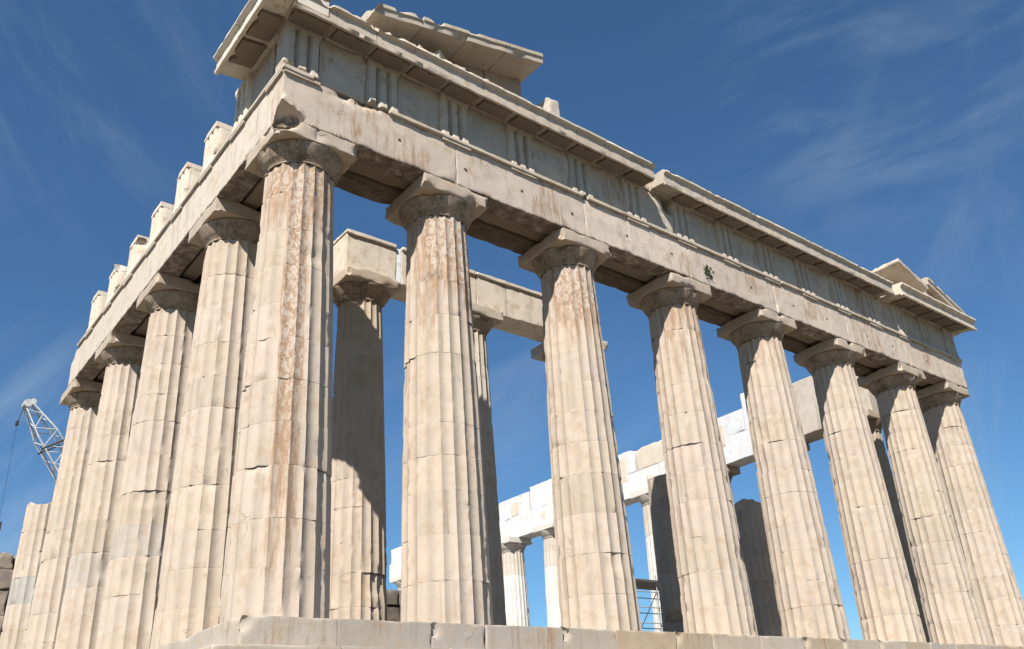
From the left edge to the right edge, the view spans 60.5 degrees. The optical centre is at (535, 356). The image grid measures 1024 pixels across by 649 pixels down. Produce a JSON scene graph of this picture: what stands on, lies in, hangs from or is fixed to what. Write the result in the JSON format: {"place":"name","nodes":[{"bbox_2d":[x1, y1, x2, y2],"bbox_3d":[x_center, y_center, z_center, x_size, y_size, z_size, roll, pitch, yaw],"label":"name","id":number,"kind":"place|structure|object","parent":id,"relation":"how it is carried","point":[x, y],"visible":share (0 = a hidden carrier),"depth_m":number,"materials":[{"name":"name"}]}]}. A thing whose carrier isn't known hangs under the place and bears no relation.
{"place":"outdoors","nodes":[
{"label":"outdoors","id":0,"kind":"place"},
{"bbox_2d":[0,553,16,635],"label":"rubble wall","id":1,"kind":"structure","parent":0,"point":[7,562],"depth_m":34.29,"materials":[{"name":"stone"}]},
{"bbox_2d":[0,398,64,529],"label":"crane","id":2,"kind":"object","parent":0,"point":[27,404],"visible":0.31,"depth_m":46.80,"materials":[{"name":"paint"}]},
{"bbox_2d":[386,590,400,621],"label":"ruined wall","id":3,"kind":"structure","parent":0,"point":[393,605],"depth_m":30.78,"materials":[{"name":"stone"}]},
{"bbox_2d":[0,0,1023,639],"label":"sky","id":4,"kind":"structure","parent":0,"point":[875,133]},
{"bbox_3d":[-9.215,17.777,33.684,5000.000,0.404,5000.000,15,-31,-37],"label":"ground","id":5,"kind":"structure","parent":0,"visible":0},
{"bbox_2d":[156,615,1023,648],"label":"temple platform","id":6,"kind":"structure","parent":5,"relation":"on","point":[260,632],"depth_m":16.78,"materials":[{"name":"stone"}]},
{"bbox_2d":[0,502,51,648],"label":"broken column","id":7,"kind":"structure","parent":6,"relation":"on","point":[23,583],"depth_m":31.18,"materials":[{"name":"stone"}]},
{"bbox_2d":[23,378,102,648],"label":"fluted column","id":8,"kind":"structure","parent":6,"relation":"on","point":[80,398],"depth_m":28.76,"materials":[{"name":"stone"}]},
{"bbox_2d":[54,331,145,648],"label":"fluted column","id":9,"kind":"structure","parent":6,"relation":"on","point":[119,355],"depth_m":25.64,"materials":[{"name":"stone"}]},
{"bbox_2d":[95,272,200,648],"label":"fluted column","id":10,"kind":"structure","parent":6,"relation":"on","point":[168,303],"depth_m":22.50,"materials":[{"name":"stone"}]},
{"bbox_2d":[150,197,260,648],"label":"fluted column","id":11,"kind":"structure","parent":6,"relation":"on","point":[224,233],"depth_m":19.41,"materials":[{"name":"stone"}]},
{"bbox_2d":[219,123,357,623],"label":"fluted column","id":12,"kind":"structure","parent":6,"relation":"on","point":[277,552],"depth_m":16.76,"materials":[{"name":"stone"}]},
{"bbox_2d":[68,0,328,385],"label":"entablature","id":13,"kind":"structure","parent":12,"relation":"on","point":[246,53],"depth_m":22.49,"materials":[{"name":"stone"}]},
{"bbox_2d":[329,265,399,620],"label":"fluted column","id":14,"kind":"structure","parent":6,"relation":"on","point":[358,554],"depth_m":22.81,"materials":[{"name":"stone"}]},
{"bbox_2d":[333,228,543,342],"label":"porch beam","id":15,"kind":"structure","parent":14,"relation":"on","point":[520,307],"depth_m":27.49,"materials":[{"name":"stone"}]},
{"bbox_2d":[390,575,400,589],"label":"fluted column","id":16,"kind":"structure","parent":6,"relation":"on","point":[397,580],"depth_m":65.54,"materials":[{"name":"stone"}]},
{"bbox_2d":[389,376,878,582],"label":"entablature","id":17,"kind":"structure","parent":16,"relation":"on","point":[523,515],"depth_m":49.04,"materials":[{"name":"stone"}]},
{"bbox_2d":[385,172,493,624],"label":"fluted column","id":18,"kind":"structure","parent":6,"relation":"on","point":[445,569],"depth_m":19.00,"materials":[{"name":"stone"}]},
{"bbox_2d":[472,302,506,624],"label":"fluted column","id":19,"kind":"structure","parent":6,"relation":"on","point":[486,319],"depth_m":25.41,"materials":[{"name":"stone"}]},
{"bbox_2d":[501,536,531,625],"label":"fluted column","id":20,"kind":"structure","parent":6,"relation":"on","point":[515,592],"depth_m":55.68,"materials":[{"name":"stone"}]},
{"bbox_2d":[533,521,560,627],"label":"fluted column","id":21,"kind":"structure","parent":6,"relation":"on","point":[546,531],"depth_m":52.64,"materials":[{"name":"stone"}]},
{"bbox_2d":[531,341,607,361],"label":"fluted column","id":22,"kind":"structure","parent":6,"relation":"on","point":[538,353],"depth_m":30.03,"materials":[{"name":"stone"}]},
{"bbox_2d":[518,228,641,630],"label":"fluted column","id":23,"kind":"structure","parent":6,"relation":"on","point":[597,589],"depth_m":21.60,"materials":[{"name":"stone"}]},
{"bbox_2d":[271,0,976,390],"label":"entablature","id":24,"kind":"structure","parent":23,"relation":"on","point":[403,114],"depth_m":24.35,"materials":[{"name":"stone"}]},
{"bbox_2d":[327,0,542,96],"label":"pediment corner","id":25,"kind":"object","parent":24,"relation":"on","point":[510,67],"visible":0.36,"depth_m":23.18,"materials":[{"name":"stone"}]},
{"bbox_2d":[417,45,488,80],"bbox_3d":[-2.032,-7.389,22.607,2.657,0.517,0.432,15,-31,-37],"label":"carved fragment","id":26,"kind":"object","parent":24,"relation":"on","point":[439,54],"visible":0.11,"depth_m":22.25,"materials":[{"name":"stone"}]},
{"bbox_2d":[538,97,559,115],"bbox_3d":[0.368,-6.845,24.757,0.476,0.813,0.477,15,-31,-37],"label":"loose stone","id":27,"kind":"object","parent":24,"relation":"on","point":[550,105],"visible":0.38,"depth_m":24.66,"materials":[{"name":"stone"}]},
{"bbox_2d":[703,265,712,279],"bbox_3d":[5.367,-2.648,27.229,0.394,0.527,0.218,15,-31,-37],"label":"weed","id":28,"kind":"object","parent":24,"relation":"attached to","point":[707,270],"visible":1,"depth_m":27.22,"materials":[{"name":"green plant"}]},
{"bbox_2d":[871,258,927,292],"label":"tilted slab","id":29,"kind":"structure","parent":24,"relation":"on","point":[896,271],"depth_m":35.90,"materials":[{"name":"stone"}]},
{"bbox_2d":[921,277,964,313],"bbox_3d":[16.505,-2.424,37.318,5.146,1.467,1.294,15,-31,-37],"label":"pediment corner","id":30,"kind":"object","parent":24,"relation":"on","point":[935,292],"visible":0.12,"depth_m":37.23,"materials":[{"name":"stone"}]},
{"bbox_2d":[630,487,662,631],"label":"fluted column","id":31,"kind":"structure","parent":6,"relation":"on","point":[641,496],"depth_m":46.93,"materials":[{"name":"stone"}]},
{"bbox_2d":[635,575,662,631],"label":"scaffold","id":32,"kind":"object","parent":6,"relation":"on","point":[644,584],"visible":0.16,"depth_m":41.16,"materials":[{"name":"metal"}]},
{"bbox_2d":[647,474,683,632],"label":"broken column","id":33,"kind":"structure","parent":6,"relation":"on","point":[669,592],"depth_m":29.42,"materials":[{"name":"stone"}]},
{"bbox_2d":[626,272,757,635],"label":"fluted column","id":34,"kind":"structure","parent":6,"relation":"on","point":[715,596],"depth_m":24.20,"materials":[{"name":"stone"}]},
{"bbox_2d":[727,465,740,501],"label":"fluted column","id":35,"kind":"structure","parent":6,"relation":"on","point":[733,471],"depth_m":44.96,"materials":[{"name":"stone"}]},
{"bbox_2d":[734,499,781,635],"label":"broken column","id":36,"kind":"structure","parent":6,"relation":"on","point":[753,540],"depth_m":31.60,"materials":[{"name":"stone"}]},
{"bbox_2d":[716,308,849,638],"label":"fluted column","id":37,"kind":"structure","parent":6,"relation":"on","point":[808,597],"depth_m":26.80,"materials":[{"name":"stone"}]},
{"bbox_2d":[793,337,926,641],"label":"fluted column","id":38,"kind":"structure","parent":6,"relation":"on","point":[886,604],"depth_m":29.38,"materials":[{"name":"stone"}]},
{"bbox_2d":[865,409,930,642],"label":"fluted column","id":39,"kind":"structure","parent":6,"relation":"on","point":[874,421],"depth_m":37.41,"materials":[{"name":"stone"}]},
{"bbox_2d":[857,362,989,644],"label":"fluted column","id":40,"kind":"structure","parent":6,"relation":"on","point":[950,607],"depth_m":31.98,"materials":[{"name":"stone"}]},
{"bbox_2d":[915,381,1023,645],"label":"fluted column","id":41,"kind":"structure","parent":6,"relation":"on","point":[995,586],"depth_m":34.23,"materials":[{"name":"stone"}]}
]}

